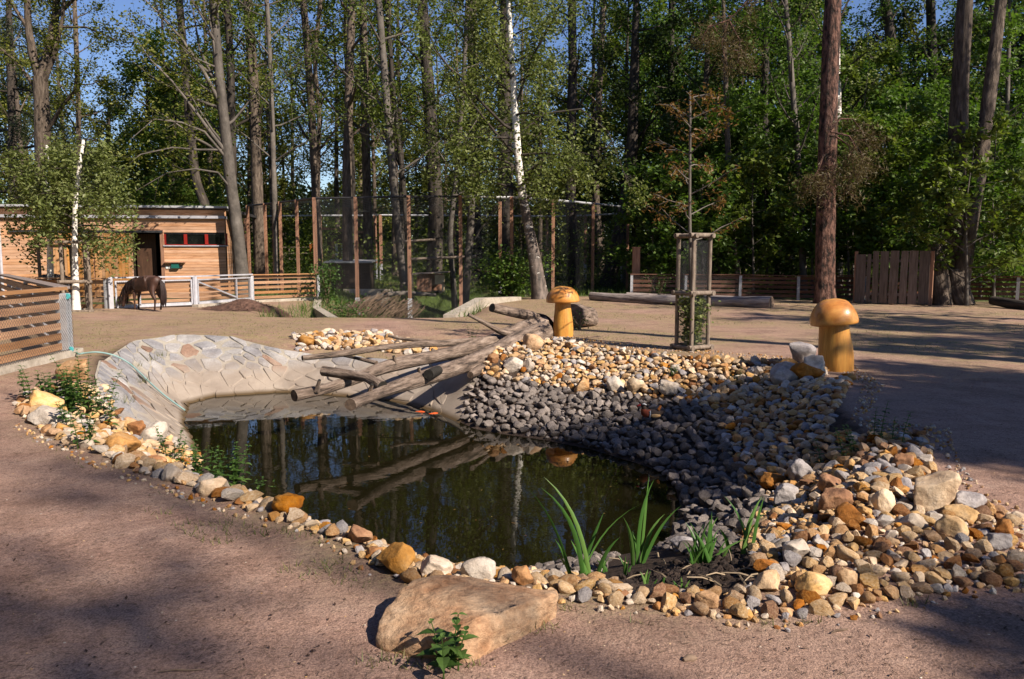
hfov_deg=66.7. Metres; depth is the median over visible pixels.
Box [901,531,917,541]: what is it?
tan stone
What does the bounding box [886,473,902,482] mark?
tan stone
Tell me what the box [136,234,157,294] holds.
inner door
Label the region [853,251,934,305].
board wall
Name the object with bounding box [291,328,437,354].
loose tan stones
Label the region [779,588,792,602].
tan stone
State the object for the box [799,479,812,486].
tan stone
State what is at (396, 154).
forest tree
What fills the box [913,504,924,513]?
tan stone
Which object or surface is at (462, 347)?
fallen log
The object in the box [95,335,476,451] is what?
pond lining
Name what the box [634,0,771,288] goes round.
woodland tree
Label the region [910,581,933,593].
tan stone
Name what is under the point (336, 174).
forest tree
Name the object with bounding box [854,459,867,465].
tan stone
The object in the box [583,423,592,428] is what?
grey stone
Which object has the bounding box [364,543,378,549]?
tan stone
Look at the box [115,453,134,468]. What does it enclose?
tan stone
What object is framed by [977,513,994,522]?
tan stone
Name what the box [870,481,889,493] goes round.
tan stone
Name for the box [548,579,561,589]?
tan stone
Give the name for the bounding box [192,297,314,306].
gate kerb
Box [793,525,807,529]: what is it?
tan stone
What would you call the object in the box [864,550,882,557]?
tan stone
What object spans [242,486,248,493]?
tan stone
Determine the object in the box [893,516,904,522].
tan stone
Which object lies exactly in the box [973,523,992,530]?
tan stone
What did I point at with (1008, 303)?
lying log
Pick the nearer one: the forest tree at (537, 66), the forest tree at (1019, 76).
the forest tree at (1019, 76)
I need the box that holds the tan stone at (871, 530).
[864,524,878,538]
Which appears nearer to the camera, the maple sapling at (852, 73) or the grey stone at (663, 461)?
the grey stone at (663, 461)
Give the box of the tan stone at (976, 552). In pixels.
[964,548,981,560]
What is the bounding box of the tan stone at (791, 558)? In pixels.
[782,550,801,566]
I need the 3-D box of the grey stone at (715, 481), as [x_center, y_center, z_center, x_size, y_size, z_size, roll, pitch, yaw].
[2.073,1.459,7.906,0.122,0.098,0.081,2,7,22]
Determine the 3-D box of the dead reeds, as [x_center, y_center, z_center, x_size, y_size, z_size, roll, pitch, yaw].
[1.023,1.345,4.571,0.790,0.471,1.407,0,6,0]
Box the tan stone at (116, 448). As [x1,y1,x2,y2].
[107,444,124,451]
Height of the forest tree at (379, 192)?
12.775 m
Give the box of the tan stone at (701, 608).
[691,602,708,615]
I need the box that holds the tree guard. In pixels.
[670,233,715,350]
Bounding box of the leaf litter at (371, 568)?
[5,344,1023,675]
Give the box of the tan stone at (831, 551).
[823,544,836,559]
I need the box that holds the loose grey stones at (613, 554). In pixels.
[529,533,740,571]
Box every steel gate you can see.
[107,276,197,308]
[191,274,252,304]
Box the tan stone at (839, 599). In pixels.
[826,592,846,606]
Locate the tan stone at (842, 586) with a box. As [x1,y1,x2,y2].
[835,582,851,591]
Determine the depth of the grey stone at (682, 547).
5.13 m
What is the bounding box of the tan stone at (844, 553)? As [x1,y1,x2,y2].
[837,544,859,561]
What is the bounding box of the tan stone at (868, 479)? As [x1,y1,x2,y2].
[863,475,880,483]
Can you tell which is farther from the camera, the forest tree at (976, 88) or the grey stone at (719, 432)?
the forest tree at (976, 88)
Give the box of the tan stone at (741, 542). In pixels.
[739,537,755,550]
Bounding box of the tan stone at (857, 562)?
[853,559,869,567]
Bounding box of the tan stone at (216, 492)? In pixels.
[211,486,228,497]
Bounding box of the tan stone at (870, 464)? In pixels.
[860,462,880,471]
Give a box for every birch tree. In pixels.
[0,132,117,291]
[21,117,147,309]
[374,0,652,298]
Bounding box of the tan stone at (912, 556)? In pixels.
[903,550,920,561]
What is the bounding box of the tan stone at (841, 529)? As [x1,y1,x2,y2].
[832,524,848,536]
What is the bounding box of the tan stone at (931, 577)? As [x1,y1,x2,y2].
[924,571,946,585]
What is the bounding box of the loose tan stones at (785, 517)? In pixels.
[732,475,1023,620]
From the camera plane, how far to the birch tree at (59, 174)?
22.23 m
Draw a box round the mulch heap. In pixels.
[197,298,292,316]
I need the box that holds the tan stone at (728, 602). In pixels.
[722,596,741,608]
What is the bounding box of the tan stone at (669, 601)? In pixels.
[661,592,676,609]
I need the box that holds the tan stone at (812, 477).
[801,474,816,480]
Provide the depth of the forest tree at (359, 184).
60.02 m
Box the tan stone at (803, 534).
[791,530,807,541]
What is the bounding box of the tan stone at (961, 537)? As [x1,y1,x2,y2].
[954,532,969,543]
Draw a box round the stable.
[0,202,256,297]
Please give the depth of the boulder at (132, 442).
6.72 m
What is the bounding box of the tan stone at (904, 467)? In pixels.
[897,464,911,472]
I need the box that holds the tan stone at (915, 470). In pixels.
[907,465,923,475]
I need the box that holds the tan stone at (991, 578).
[979,571,1002,586]
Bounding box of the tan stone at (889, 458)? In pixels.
[876,454,893,462]
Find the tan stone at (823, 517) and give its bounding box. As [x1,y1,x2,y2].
[817,513,831,522]
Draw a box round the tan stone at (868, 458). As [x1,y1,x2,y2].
[861,455,876,461]
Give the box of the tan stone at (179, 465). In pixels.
[158,462,183,469]
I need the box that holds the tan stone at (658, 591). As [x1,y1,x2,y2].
[648,582,665,600]
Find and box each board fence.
[0,274,74,366]
[23,277,107,308]
[249,273,319,299]
[269,247,308,259]
[630,274,1023,300]
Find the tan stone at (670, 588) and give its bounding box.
[655,583,679,593]
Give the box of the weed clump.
[669,288,720,350]
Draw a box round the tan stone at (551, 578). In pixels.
[547,575,558,581]
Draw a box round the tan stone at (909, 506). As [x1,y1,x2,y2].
[896,501,912,509]
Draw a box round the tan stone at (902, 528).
[894,525,911,535]
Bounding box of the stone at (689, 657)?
[682,654,696,661]
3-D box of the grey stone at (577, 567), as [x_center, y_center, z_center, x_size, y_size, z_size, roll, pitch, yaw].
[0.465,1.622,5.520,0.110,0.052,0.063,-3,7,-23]
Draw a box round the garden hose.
[76,351,184,410]
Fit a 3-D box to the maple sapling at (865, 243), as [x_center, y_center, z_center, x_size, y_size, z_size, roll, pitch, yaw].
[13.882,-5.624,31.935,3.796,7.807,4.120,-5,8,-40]
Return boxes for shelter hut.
[412,271,449,290]
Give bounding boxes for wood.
[0,138,923,257]
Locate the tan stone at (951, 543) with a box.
[943,536,960,551]
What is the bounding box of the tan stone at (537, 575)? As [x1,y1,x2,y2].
[531,571,548,583]
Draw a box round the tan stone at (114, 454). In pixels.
[111,451,123,458]
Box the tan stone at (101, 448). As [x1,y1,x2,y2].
[91,445,108,452]
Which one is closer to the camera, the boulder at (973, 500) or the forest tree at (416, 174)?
the boulder at (973, 500)
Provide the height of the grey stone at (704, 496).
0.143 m
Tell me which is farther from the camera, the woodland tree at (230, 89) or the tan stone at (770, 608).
the woodland tree at (230, 89)
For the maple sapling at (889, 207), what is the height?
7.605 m
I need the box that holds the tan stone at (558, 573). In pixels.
[548,569,564,576]
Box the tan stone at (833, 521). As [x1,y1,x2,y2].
[828,516,844,526]
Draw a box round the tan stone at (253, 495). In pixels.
[240,490,263,501]
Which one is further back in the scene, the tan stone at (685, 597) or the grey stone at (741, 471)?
the grey stone at (741, 471)
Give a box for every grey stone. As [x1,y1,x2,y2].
[474,418,481,425]
[495,425,500,431]
[509,416,517,423]
[513,421,523,428]
[520,427,529,432]
[531,424,538,430]
[535,562,541,567]
[543,561,554,565]
[545,564,554,568]
[547,422,557,430]
[550,410,560,416]
[550,431,559,436]
[561,556,574,562]
[562,431,569,436]
[566,409,575,415]
[569,425,579,429]
[571,414,579,419]
[571,433,581,441]
[571,565,579,571]
[578,429,587,437]
[582,415,592,422]
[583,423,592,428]
[586,434,597,440]
[588,441,597,447]
[590,419,598,423]
[591,556,597,563]
[592,407,600,412]
[595,560,607,568]
[597,426,607,432]
[598,432,606,440]
[601,411,613,417]
[603,422,613,428]
[605,555,612,561]
[607,431,616,436]
[609,427,618,431]
[609,433,618,438]
[611,437,621,444]
[614,444,621,452]
[615,416,624,423]
[617,409,623,414]
[618,450,628,455]
[622,418,632,425]
[623,425,631,430]
[625,430,637,437]
[628,438,638,444]
[628,448,636,455]
[633,411,642,419]
[635,449,644,458]
[638,440,646,449]
[641,431,649,437]
[642,427,652,431]
[648,458,660,466]
[649,399,657,404]
[651,447,661,456]
[652,419,662,426]
[652,432,661,440]
[653,466,664,471]
[655,437,662,443]
[656,541,664,548]
[658,400,666,406]
[659,457,669,465]
[661,421,671,430]
[662,450,671,457]
[663,442,673,449]
[665,411,672,418]
[666,535,676,544]
[667,424,676,431]
[667,472,679,480]
[670,461,677,469]
[671,453,680,460]
[671,529,678,535]
[672,414,678,421]
[672,434,681,440]
[672,522,682,531]
[675,484,688,491]
[676,427,685,433]
[676,437,687,443]
[676,460,688,469]
[677,415,685,425]
[677,508,691,515]
[677,540,693,553]
[679,488,688,500]
[680,442,691,450]
[680,453,691,460]
[680,494,691,499]
[680,523,689,530]
[681,408,691,416]
[682,422,692,427]
[683,526,692,533]
[684,473,690,484]
[685,426,692,433]
[686,413,695,421]
[686,515,698,521]
[687,475,699,484]
[687,486,699,496]
[688,497,698,504]
[688,518,697,524]
[689,463,700,471]
[691,433,701,442]
[692,420,701,429]
[693,406,701,413]
[693,490,700,498]
[695,424,705,430]
[695,450,706,457]
[696,442,708,451]
[697,514,708,523]
[698,454,708,463]
[698,467,707,477]
[698,490,712,504]
[700,476,711,483]
[702,406,712,413]
[703,520,714,529]
[704,456,715,464]
[705,426,715,434]
[705,530,717,536]
[706,420,712,425]
[706,466,715,476]
[706,499,713,506]
[707,414,720,420]
[707,511,716,518]
[708,504,723,513]
[709,444,720,452]
[709,451,717,456]
[709,478,721,485]
[711,421,718,427]
[711,461,723,467]
[712,492,727,499]
[712,499,721,506]
[712,526,731,533]
[713,429,726,436]
[713,435,720,443]
[713,488,721,493]
[714,535,724,543]
[715,471,726,477]
[715,504,732,512]
[716,540,732,548]
[717,441,731,450]
[717,512,730,521]
[719,415,729,422]
[719,435,731,442]
[719,452,731,460]
[720,476,732,481]
[720,493,729,500]
[722,447,733,451]
[722,481,735,486]
[723,459,733,466]
[723,485,730,493]
[723,496,736,503]
[725,463,736,472]
[725,518,737,529]
[726,532,735,537]
[727,535,739,544]
[729,513,737,518]
[730,485,741,497]
[731,461,745,469]
[733,499,745,508]
[733,503,742,509]
[735,518,747,531]
[737,468,747,478]
[737,474,743,481]
[737,478,748,486]
[738,508,750,517]
[741,486,756,498]
[747,497,759,508]
[748,502,765,510]
[752,490,764,497]
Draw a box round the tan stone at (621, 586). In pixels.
[609,583,632,591]
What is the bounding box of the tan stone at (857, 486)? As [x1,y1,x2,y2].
[852,482,867,490]
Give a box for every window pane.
[166,234,183,243]
[187,234,204,243]
[208,234,225,243]
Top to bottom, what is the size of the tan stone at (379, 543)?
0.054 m
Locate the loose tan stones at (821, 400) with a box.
[684,373,934,490]
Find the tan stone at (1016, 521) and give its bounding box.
[1002,513,1021,526]
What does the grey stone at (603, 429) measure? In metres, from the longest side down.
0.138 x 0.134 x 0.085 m
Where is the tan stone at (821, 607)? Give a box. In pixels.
[809,599,834,615]
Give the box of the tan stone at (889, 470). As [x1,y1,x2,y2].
[883,466,901,474]
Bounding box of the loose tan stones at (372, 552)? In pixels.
[291,510,746,618]
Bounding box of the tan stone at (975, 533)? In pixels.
[968,527,983,538]
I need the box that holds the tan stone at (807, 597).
[796,589,821,605]
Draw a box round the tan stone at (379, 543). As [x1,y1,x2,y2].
[365,540,383,546]
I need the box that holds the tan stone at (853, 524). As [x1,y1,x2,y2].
[845,519,860,530]
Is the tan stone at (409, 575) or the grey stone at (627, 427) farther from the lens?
the grey stone at (627, 427)
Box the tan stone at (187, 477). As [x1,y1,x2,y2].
[173,471,193,482]
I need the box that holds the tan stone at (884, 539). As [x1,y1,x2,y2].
[871,536,891,546]
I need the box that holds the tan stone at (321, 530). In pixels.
[318,524,329,533]
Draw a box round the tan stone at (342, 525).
[335,519,348,534]
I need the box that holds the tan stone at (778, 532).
[766,528,782,536]
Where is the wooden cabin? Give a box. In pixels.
[322,227,363,263]
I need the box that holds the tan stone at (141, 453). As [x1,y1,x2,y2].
[131,451,146,455]
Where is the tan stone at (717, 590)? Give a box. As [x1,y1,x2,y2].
[707,586,721,595]
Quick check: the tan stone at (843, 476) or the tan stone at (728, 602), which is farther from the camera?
the tan stone at (843, 476)
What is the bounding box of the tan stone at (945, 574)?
[933,568,952,580]
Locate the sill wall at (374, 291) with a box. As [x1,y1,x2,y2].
[343,289,392,308]
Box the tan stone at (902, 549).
[895,546,913,555]
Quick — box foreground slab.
[376,575,558,662]
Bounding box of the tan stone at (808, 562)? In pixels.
[800,556,818,568]
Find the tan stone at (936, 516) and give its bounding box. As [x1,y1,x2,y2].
[924,511,942,520]
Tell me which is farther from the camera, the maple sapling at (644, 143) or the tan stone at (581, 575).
the maple sapling at (644, 143)
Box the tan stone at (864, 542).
[851,536,872,548]
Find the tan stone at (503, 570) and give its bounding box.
[496,567,510,580]
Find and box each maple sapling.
[601,144,698,292]
[608,98,691,278]
[621,152,737,288]
[648,140,755,288]
[652,58,741,259]
[658,89,781,288]
[692,50,790,284]
[711,130,805,293]
[725,97,815,289]
[747,56,862,280]
[760,100,865,293]
[785,105,903,294]
[804,37,913,285]
[815,79,919,266]
[835,78,947,285]
[836,109,939,270]
[842,43,915,285]
[861,138,944,274]
[874,85,1004,284]
[879,74,949,244]
[892,101,1023,305]
[919,71,1000,242]
[937,143,1023,296]
[938,97,1023,296]
[973,126,1023,296]
[979,59,1023,287]
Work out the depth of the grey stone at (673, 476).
8.56 m
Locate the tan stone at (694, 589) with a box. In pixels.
[685,585,699,593]
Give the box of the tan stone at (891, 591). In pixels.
[882,585,898,598]
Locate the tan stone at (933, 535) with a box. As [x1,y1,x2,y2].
[923,530,941,541]
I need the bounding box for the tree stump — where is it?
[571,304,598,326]
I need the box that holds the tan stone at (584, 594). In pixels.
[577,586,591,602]
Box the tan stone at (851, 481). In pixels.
[844,479,856,484]
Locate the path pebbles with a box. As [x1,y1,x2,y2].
[7,379,1016,678]
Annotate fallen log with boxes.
[291,316,548,401]
[320,313,552,410]
[340,291,435,307]
[489,303,553,335]
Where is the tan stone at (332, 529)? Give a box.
[325,523,339,535]
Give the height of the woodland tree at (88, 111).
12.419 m
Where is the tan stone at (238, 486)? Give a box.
[229,484,241,489]
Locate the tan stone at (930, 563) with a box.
[916,558,935,568]
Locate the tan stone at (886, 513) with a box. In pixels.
[879,511,894,518]
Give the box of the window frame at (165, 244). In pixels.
[165,244,227,244]
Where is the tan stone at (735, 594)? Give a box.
[722,590,743,601]
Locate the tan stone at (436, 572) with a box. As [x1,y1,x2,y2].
[428,570,443,576]
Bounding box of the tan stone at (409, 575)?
[400,568,420,582]
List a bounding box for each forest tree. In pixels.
[0,0,36,178]
[0,0,58,201]
[0,7,30,185]
[0,62,27,198]
[1,14,52,176]
[1,73,87,188]
[20,0,92,171]
[107,0,202,189]
[127,160,161,223]
[138,83,205,223]
[139,56,205,205]
[144,70,224,204]
[155,0,238,191]
[175,54,303,260]
[180,113,245,226]
[186,41,241,204]
[194,0,263,152]
[204,0,302,156]
[226,94,326,257]
[233,0,289,250]
[234,0,304,265]
[265,0,327,257]
[280,0,343,265]
[280,0,414,259]
[281,0,374,231]
[310,72,398,231]
[322,0,438,275]
[326,125,391,228]
[338,24,386,172]
[344,0,406,262]
[354,0,457,246]
[371,71,427,221]
[372,125,446,261]
[388,97,483,252]
[402,3,462,161]
[417,0,488,274]
[440,3,497,149]
[442,92,518,240]
[447,43,497,174]
[463,107,561,268]
[490,87,601,264]
[495,0,555,257]
[511,3,563,255]
[511,3,567,259]
[511,45,538,179]
[512,59,534,250]
[535,50,620,262]
[550,69,624,266]
[552,0,627,270]
[576,0,692,247]
[580,0,684,274]
[581,26,622,239]
[603,13,688,243]
[629,0,694,245]
[645,0,738,206]
[650,44,703,246]
[677,70,734,200]
[682,0,781,275]
[714,23,795,268]
[740,0,851,257]
[741,0,863,271]
[774,0,859,262]
[805,41,888,272]
[806,29,878,186]
[840,40,887,217]
[849,0,926,152]
[893,22,974,189]
[920,4,1000,111]
[920,9,1006,105]
[927,66,1000,200]
[969,0,1023,243]
[996,0,1023,185]
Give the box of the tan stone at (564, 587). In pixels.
[558,580,576,593]
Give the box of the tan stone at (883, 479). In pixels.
[870,476,889,484]
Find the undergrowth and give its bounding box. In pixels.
[0,142,1023,296]
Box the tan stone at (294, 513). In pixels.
[287,507,304,522]
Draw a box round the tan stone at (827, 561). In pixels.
[819,556,833,567]
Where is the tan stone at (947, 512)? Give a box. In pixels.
[939,510,955,515]
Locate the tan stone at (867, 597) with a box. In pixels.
[859,591,875,603]
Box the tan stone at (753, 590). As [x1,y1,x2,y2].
[746,585,761,601]
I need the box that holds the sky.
[0,0,1022,235]
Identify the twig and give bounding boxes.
[158,669,204,671]
[831,628,848,632]
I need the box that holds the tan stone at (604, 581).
[595,579,611,586]
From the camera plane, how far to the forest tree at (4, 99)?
57.79 m
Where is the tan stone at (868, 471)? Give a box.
[862,467,876,475]
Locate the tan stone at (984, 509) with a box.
[975,505,991,515]
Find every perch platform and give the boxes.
[394,238,434,243]
[411,255,475,259]
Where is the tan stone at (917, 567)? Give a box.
[909,564,929,572]
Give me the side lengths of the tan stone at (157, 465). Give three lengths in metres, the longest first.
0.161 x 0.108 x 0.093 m
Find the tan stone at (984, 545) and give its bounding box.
[973,539,992,552]
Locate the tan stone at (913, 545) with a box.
[902,541,918,549]
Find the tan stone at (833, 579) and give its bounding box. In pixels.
[826,576,836,588]
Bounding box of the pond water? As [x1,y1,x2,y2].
[184,392,679,568]
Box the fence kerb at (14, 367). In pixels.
[0,348,82,374]
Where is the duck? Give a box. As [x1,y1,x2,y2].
[637,403,664,417]
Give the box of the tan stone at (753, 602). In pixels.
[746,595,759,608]
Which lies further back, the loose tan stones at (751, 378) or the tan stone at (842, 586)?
the loose tan stones at (751, 378)
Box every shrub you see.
[306,260,344,304]
[312,291,369,317]
[379,279,418,317]
[465,241,565,296]
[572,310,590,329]
[642,274,675,293]
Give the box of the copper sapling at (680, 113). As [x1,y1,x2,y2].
[641,82,745,345]
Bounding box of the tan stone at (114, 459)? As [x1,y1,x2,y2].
[112,452,122,463]
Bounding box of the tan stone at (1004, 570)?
[994,563,1013,577]
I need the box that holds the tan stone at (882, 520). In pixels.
[875,514,894,526]
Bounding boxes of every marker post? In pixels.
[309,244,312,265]
[632,247,640,292]
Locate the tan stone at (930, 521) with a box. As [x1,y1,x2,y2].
[917,513,935,526]
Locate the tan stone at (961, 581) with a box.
[952,576,970,587]
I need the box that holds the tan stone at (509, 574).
[502,572,515,582]
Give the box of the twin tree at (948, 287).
[928,0,1006,304]
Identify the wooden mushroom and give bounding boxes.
[546,286,579,336]
[810,298,858,371]
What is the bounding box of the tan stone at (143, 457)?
[141,455,156,463]
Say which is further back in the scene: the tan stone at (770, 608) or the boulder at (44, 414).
the boulder at (44, 414)
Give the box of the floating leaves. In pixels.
[188,394,671,552]
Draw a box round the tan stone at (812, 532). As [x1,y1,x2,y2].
[805,528,821,539]
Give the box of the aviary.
[243,195,629,317]
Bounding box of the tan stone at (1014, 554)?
[1006,549,1023,562]
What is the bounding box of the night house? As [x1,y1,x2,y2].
[323,260,376,290]
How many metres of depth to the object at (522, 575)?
3.89 m
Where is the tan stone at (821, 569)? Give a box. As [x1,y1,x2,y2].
[811,564,826,573]
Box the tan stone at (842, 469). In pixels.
[832,468,850,475]
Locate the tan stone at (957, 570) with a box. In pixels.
[950,564,965,577]
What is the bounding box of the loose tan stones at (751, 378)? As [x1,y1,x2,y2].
[478,336,829,401]
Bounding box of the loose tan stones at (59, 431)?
[12,382,299,526]
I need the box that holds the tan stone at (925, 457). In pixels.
[919,454,932,462]
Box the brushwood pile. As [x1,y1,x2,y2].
[340,290,424,317]
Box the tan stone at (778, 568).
[766,563,784,581]
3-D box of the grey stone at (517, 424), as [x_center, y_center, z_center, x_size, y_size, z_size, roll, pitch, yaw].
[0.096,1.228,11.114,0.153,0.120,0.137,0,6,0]
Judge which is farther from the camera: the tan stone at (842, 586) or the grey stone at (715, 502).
the grey stone at (715, 502)
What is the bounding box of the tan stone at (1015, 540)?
[1006,533,1018,545]
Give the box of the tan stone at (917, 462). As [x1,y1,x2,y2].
[911,457,922,466]
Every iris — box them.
[533,478,634,574]
[597,558,608,572]
[618,555,631,574]
[623,478,677,565]
[640,570,656,583]
[673,578,690,588]
[683,515,744,564]
[719,497,773,553]
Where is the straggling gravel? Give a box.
[14,336,1023,632]
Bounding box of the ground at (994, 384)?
[0,248,1023,678]
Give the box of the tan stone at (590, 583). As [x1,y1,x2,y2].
[573,578,595,591]
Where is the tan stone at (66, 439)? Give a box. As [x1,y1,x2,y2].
[61,435,79,443]
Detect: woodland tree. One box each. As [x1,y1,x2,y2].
[0,0,96,203]
[0,0,146,193]
[26,0,130,172]
[62,70,149,204]
[87,51,214,223]
[92,0,284,297]
[100,25,226,205]
[123,0,252,205]
[161,0,310,289]
[204,0,356,293]
[209,0,318,285]
[262,0,359,181]
[263,0,367,285]
[284,0,408,260]
[304,0,485,316]
[322,0,422,282]
[347,0,468,306]
[364,0,482,292]
[397,0,531,309]
[429,0,531,281]
[436,0,554,286]
[442,166,505,303]
[524,0,619,287]
[557,0,647,275]
[557,0,718,287]
[619,0,734,273]
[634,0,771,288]
[675,0,848,289]
[683,0,775,293]
[741,0,876,294]
[776,0,905,289]
[842,0,950,281]
[874,0,1011,224]
[913,0,1023,286]
[969,0,1023,291]
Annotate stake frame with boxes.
[34,244,71,291]
[55,240,93,311]
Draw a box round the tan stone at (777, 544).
[774,537,789,549]
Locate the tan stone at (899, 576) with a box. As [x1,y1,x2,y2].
[891,572,909,582]
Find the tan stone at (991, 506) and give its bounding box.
[986,501,995,515]
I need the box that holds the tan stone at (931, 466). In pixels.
[923,461,937,472]
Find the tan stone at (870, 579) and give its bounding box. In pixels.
[859,572,879,588]
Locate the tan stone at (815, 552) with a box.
[808,546,822,556]
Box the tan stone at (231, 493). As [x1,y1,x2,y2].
[221,488,243,499]
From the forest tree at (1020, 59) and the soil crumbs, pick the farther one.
the forest tree at (1020, 59)
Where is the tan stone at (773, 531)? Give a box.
[767,529,778,537]
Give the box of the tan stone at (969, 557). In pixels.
[961,553,979,562]
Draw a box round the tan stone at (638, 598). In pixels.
[630,591,646,604]
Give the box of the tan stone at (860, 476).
[854,472,868,480]
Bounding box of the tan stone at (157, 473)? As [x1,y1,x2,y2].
[151,468,163,477]
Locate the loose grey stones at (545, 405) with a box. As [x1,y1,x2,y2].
[459,374,772,550]
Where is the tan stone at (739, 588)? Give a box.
[731,584,745,595]
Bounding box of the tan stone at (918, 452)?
[906,444,922,457]
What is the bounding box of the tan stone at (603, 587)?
[596,582,611,593]
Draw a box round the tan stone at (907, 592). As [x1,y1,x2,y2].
[900,585,914,601]
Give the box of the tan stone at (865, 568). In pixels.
[857,563,873,573]
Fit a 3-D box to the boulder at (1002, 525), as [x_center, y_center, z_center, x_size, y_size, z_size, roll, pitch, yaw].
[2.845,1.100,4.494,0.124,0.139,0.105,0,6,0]
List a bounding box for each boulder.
[26,405,71,425]
[28,390,64,407]
[55,359,88,380]
[104,432,140,452]
[127,420,145,435]
[140,421,168,441]
[161,463,181,480]
[195,477,226,496]
[271,492,304,513]
[298,334,314,345]
[348,524,372,542]
[376,542,415,575]
[420,555,452,575]
[460,557,495,579]
[487,353,498,362]
[503,357,522,372]
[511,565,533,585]
[523,334,543,350]
[523,359,534,371]
[574,377,588,392]
[606,375,625,391]
[627,378,645,392]
[659,379,678,395]
[670,536,697,548]
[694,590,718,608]
[752,559,774,572]
[752,569,779,590]
[759,472,785,489]
[769,361,798,384]
[773,483,798,504]
[779,358,796,362]
[783,538,809,556]
[787,458,812,481]
[789,341,816,362]
[790,362,824,379]
[794,571,832,595]
[804,355,825,377]
[816,473,841,490]
[818,487,854,511]
[834,502,867,527]
[836,568,857,584]
[871,488,895,512]
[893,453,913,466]
[899,513,928,528]
[914,470,961,512]
[933,514,968,538]
[943,504,980,521]
[954,491,986,508]
[987,533,1012,550]
[994,518,1013,534]
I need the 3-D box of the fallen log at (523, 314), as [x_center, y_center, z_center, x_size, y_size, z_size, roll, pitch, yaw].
[0.231,-0.391,15.806,1.706,0.754,0.277,-5,8,-38]
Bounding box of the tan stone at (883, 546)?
[873,541,890,553]
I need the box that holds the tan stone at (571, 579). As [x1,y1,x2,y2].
[558,574,577,585]
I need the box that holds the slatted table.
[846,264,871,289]
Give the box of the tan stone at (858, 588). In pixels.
[849,584,863,594]
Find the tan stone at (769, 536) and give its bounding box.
[763,533,775,540]
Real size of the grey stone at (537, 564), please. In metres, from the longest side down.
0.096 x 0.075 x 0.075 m
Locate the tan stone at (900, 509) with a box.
[892,503,909,515]
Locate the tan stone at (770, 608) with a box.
[760,600,778,618]
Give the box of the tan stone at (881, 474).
[872,471,887,476]
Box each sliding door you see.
[53,233,94,296]
[93,233,132,296]
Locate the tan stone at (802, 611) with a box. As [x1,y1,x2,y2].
[795,608,807,618]
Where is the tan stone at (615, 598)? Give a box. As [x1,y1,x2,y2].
[607,591,623,607]
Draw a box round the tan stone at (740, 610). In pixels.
[728,603,747,618]
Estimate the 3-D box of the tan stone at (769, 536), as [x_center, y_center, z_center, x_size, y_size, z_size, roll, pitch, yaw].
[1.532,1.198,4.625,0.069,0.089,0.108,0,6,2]
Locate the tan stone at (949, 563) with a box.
[943,555,961,569]
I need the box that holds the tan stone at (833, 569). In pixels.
[829,565,842,581]
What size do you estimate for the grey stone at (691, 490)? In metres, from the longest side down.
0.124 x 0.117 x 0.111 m
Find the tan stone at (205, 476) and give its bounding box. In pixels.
[197,473,213,482]
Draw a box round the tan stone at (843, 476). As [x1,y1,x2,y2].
[834,470,849,481]
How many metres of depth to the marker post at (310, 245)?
53.62 m
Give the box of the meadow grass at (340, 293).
[253,266,1023,317]
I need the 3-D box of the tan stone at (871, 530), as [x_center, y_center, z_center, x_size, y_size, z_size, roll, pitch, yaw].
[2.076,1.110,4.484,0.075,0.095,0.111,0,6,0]
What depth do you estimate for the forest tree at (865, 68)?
47.20 m
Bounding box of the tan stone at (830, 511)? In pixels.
[824,509,834,515]
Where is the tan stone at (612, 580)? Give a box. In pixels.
[609,578,622,582]
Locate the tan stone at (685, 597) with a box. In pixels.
[678,592,691,603]
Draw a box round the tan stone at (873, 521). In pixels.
[864,518,877,525]
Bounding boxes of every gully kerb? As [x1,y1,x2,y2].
[313,296,337,317]
[443,296,520,317]
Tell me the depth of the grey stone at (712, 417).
9.92 m
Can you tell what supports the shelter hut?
on the ground at (994, 384)
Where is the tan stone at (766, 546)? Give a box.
[759,539,776,554]
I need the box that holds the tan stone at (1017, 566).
[1005,560,1023,572]
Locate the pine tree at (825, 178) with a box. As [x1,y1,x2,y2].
[672,0,900,303]
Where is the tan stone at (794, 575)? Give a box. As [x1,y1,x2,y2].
[790,570,802,583]
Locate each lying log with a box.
[589,292,773,308]
[626,292,734,296]
[988,296,1023,309]
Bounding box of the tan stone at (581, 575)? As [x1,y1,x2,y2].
[577,573,588,578]
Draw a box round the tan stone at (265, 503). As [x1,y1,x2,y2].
[258,497,273,509]
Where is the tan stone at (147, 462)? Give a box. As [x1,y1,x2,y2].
[142,458,154,466]
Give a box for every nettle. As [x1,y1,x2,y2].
[17,365,112,416]
[17,369,89,400]
[49,349,122,425]
[54,401,78,427]
[68,409,99,448]
[153,426,189,462]
[187,439,225,477]
[212,441,251,485]
[255,476,274,488]
[417,612,478,678]
[466,325,478,337]
[727,366,742,380]
[813,403,913,462]
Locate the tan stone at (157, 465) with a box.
[153,462,166,470]
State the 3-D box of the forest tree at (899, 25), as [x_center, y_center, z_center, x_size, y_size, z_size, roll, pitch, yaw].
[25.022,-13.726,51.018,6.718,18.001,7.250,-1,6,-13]
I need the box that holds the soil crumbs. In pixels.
[578,548,761,590]
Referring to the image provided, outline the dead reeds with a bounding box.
[609,532,757,586]
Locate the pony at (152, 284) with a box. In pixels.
[118,275,166,309]
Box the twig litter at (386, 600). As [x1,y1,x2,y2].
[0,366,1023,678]
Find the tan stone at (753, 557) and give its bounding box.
[748,552,766,564]
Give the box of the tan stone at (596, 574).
[586,571,605,578]

